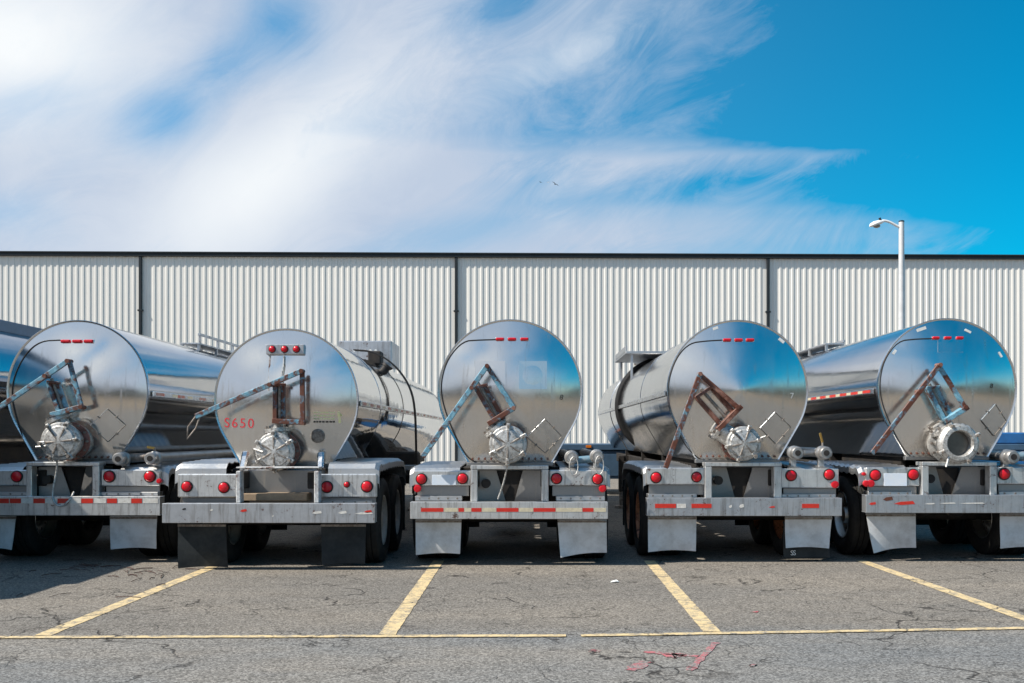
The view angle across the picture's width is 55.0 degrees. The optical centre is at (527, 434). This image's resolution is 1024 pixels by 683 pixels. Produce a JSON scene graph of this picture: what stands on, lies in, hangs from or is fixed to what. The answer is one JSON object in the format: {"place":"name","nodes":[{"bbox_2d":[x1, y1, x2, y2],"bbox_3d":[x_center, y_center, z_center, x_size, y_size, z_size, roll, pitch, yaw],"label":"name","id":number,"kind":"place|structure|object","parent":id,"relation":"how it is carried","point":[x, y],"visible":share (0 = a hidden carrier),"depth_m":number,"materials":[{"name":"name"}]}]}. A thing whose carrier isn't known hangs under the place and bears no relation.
{"place":"outdoors","nodes":[
{"label":"outdoors","id":0,"kind":"place"},
{"bbox_2d":[0,479,1023,682],"bbox_3d":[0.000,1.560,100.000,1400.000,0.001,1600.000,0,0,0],"label":"asphalt ground","id":1,"kind":"structure","parent":0,"point":[526,578],"depth_m":8.60,"materials":[{"name":"grey asphalt"}]},
{"bbox_2d":[0,320,41,470],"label":"tank trailer","id":2,"kind":"object","parent":1,"relation":"on","point":[15,338],"visible":0.05,"depth_m":14.66,"materials":[{"name":"metal"}]},
{"bbox_2d":[17,559,198,597],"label":"pavement cracks","id":3,"kind":"object","parent":1,"relation":"on","point":[91,565],"visible":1,"depth_m":11.32,"materials":[{"name":"grey asphalt"}]},
{"bbox_2d":[0,320,238,554],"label":"tank trailer","id":4,"kind":"object","parent":1,"relation":"on","point":[102,416],"visible":0.75,"depth_m":12.21,"materials":[{"name":"metal"}]},
{"bbox_2d":[36,566,215,635],"bbox_3d":[-3.744,1.556,9.918,0.143,0.001,4.563,0,0,1],"label":"parking line","id":5,"kind":"object","parent":1,"relation":"on","point":[69,624],"visible":0.88,"depth_m":9.03,"materials":[{"name":"yellow paint"}]},
{"bbox_2d":[0,634,565,637],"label":"parking line","id":6,"kind":"object","parent":1,"relation":"on","point":[442,635],"visible":1,"depth_m":7.58,"materials":[{"name":"yellow paint"}]},
{"bbox_2d":[162,328,442,567],"bbox_3d":[-2.935,-0.017,17.904,2.462,3.153,13.413,0,0,0],"label":"tank trailer","id":7,"kind":"object","parent":1,"relation":"on","point":[332,440],"visible":1,"depth_m":11.95,"materials":[{"name":"metal"}]},
{"bbox_2d":[379,561,443,633],"bbox_3d":[-1.103,1.556,9.938,0.147,0.001,4.525,0,0,0],"label":"parking line","id":8,"kind":"object","parent":1,"relation":"on","point":[395,622],"visible":1,"depth_m":9.20,"materials":[{"name":"yellow paint"}]},
{"bbox_2d":[409,319,609,557],"bbox_3d":[-0.218,-0.011,18.042,2.408,3.143,13.116,0,0,0],"label":"tank trailer","id":9,"kind":"object","parent":1,"relation":"on","point":[510,394],"visible":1,"depth_m":11.93,"materials":[{"name":"metal"}]},
{"bbox_2d":[591,611,758,670],"bbox_3d":[1.529,1.556,7.426,1.129,0.001,2.519,0,0,45],"label":"red paint marking","id":10,"kind":"object","parent":1,"relation":"on","point":[692,666],"visible":1,"depth_m":6.91,"materials":[{"name":"red paint"}]},
{"bbox_2d":[644,560,720,631],"bbox_3d":[1.480,1.556,9.996,0.143,0.001,4.408,0,0,1],"label":"parking line","id":11,"kind":"object","parent":1,"relation":"on","point":[698,616],"visible":1,"depth_m":9.31,"materials":[{"name":"yellow paint"}]},
{"bbox_2d":[598,320,841,557],"bbox_3d":[2.618,-0.025,18.322,2.408,3.169,13.116,0,0,0],"label":"tank trailer","id":12,"kind":"object","parent":1,"relation":"on","point":[704,423],"visible":1,"depth_m":12.24,"materials":[{"name":"metal"}]},
{"bbox_2d":[554,432,1023,478],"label":"flatbed trailer","id":13,"kind":"object","parent":1,"relation":"on","point":[1011,440],"visible":0.01,"depth_m":25.53,"materials":[{"name":"metal"}]},
{"bbox_2d":[580,627,1023,635],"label":"parking line","id":14,"kind":"object","parent":1,"relation":"on","point":[811,631],"visible":1,"depth_m":7.77,"materials":[{"name":"yellow paint"}]},
{"bbox_2d":[869,217,904,329],"bbox_3d":[12.110,-2.867,33.000,1.332,8.853,0.500,0,0,0],"label":"street lamp","id":15,"kind":"object","parent":1,"relation":"on","point":[901,289],"visible":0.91,"depth_m":32.92,"materials":[{"name":"white metal"}]},
{"bbox_2d":[780,318,1023,553],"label":"tank trailer","id":16,"kind":"object","parent":1,"relation":"on","point":[909,424],"visible":0.83,"depth_m":12.37,"materials":[{"name":"metal"}]},
{"bbox_2d":[858,560,1023,620],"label":"parking line","id":17,"kind":"object","parent":1,"relation":"on","point":[974,600],"visible":1,"depth_m":9.72,"materials":[{"name":"yellow paint"}]},
{"bbox_2d":[0,251,1023,475],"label":"warehouse","id":18,"kind":"structure","parent":0,"point":[594,313],"depth_m":37.97,"materials":[{"name":"grey paint"}]},
{"bbox_2d":[0,0,1023,254],"label":"sky","id":19,"kind":"structure","parent":0,"point":[658,126],"materials":[{"name":"blue"}]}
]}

